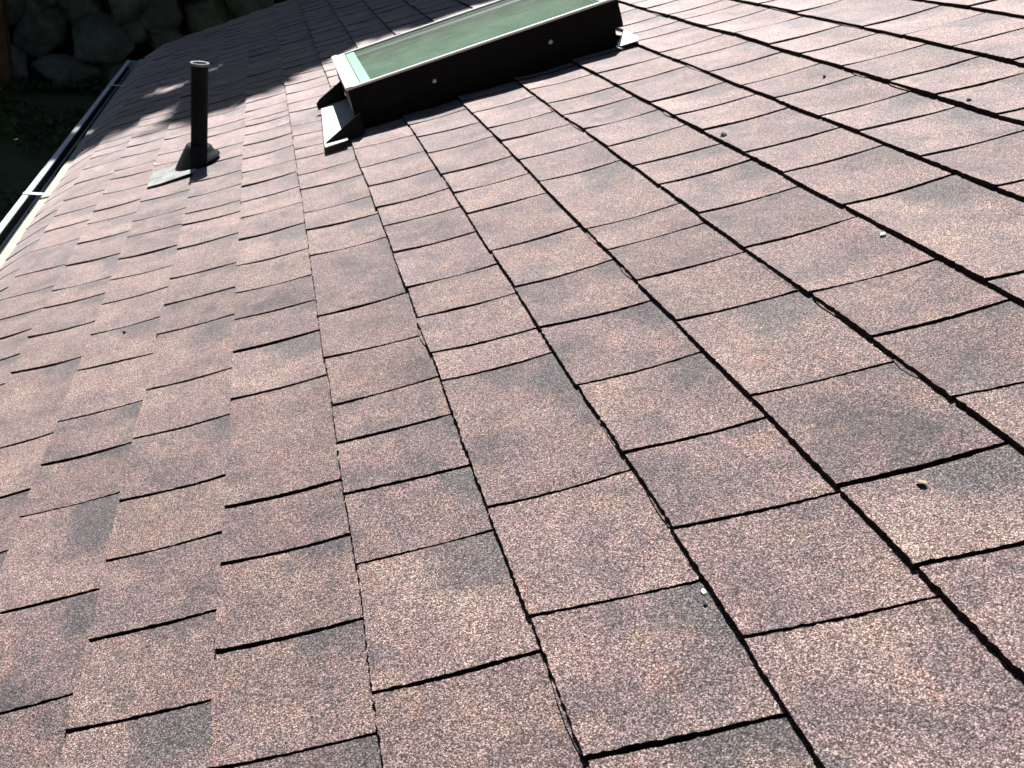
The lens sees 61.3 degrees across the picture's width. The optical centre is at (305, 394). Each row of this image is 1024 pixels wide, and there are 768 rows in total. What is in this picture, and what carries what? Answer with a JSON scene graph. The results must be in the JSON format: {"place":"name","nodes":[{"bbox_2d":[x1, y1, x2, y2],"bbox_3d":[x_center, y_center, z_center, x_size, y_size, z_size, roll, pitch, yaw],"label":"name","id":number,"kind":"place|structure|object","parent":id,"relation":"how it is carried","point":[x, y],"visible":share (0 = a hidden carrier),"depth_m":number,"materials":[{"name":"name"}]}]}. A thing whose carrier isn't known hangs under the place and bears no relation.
{"place":"outdoors","nodes":[
{"label":"outdoors","id":0,"kind":"place"},
{"bbox_2d":[0,67,102,222],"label":"ground","id":1,"kind":"structure","parent":0,"point":[20,169],"depth_m":10.28,"materials":[{"name":"brown soil"}]},
{"bbox_2d":[0,0,14,91],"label":"wooden post","id":2,"kind":"object","parent":1,"relation":"on","point":[6,68],"visible":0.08,"depth_m":11.88,"materials":[{"name":"brown wood"}]},
{"bbox_2d":[0,76,109,215],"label":"ground cover","id":3,"kind":"object","parent":1,"relation":"on","point":[10,201],"visible":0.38,"depth_m":10.35,"materials":[{"name":"green plant"}]},
{"bbox_2d":[6,0,287,91],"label":"boulder wall","id":4,"kind":"structure","parent":1,"relation":"on","point":[87,41],"depth_m":12.15,"materials":[{"name":"stone"}]},
{"bbox_2d":[0,0,1023,767],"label":"roof","id":5,"kind":"structure","parent":1,"relation":"on","point":[522,422],"depth_m":0.95,"materials":[{"name":"brown asphalt"}]},
{"bbox_2d":[0,60,141,254],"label":"rain gutter","id":6,"kind":"object","parent":5,"relation":"attached to","point":[19,212],"visible":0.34,"depth_m":3.12,"materials":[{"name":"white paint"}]},
{"bbox_2d":[147,61,219,186],"bbox_3d":[-0.331,-0.740,2.258,0.196,0.318,0.161,2,31,-5],"label":"vent pipe","id":7,"kind":"object","parent":5,"relation":"on","point":[199,150],"visible":0.99,"depth_m":2.27,"materials":[{"name":"metal"}]},
{"bbox_2d":[316,0,638,147],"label":"skylight","id":8,"kind":"object","parent":5,"relation":"attached to","point":[496,43],"visible":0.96,"depth_m":2.05,"materials":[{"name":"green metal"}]},
{"bbox_2d":[917,480,927,483],"bbox_3d":[0.517,0.073,0.692,0.008,0.002,0.009,-13,13,-28],"label":"leaf flake","id":9,"kind":"object","parent":5,"relation":"on","point":[922,481],"visible":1,"depth_m":0.69,"materials":[{"name":"beige plant"}]}
]}

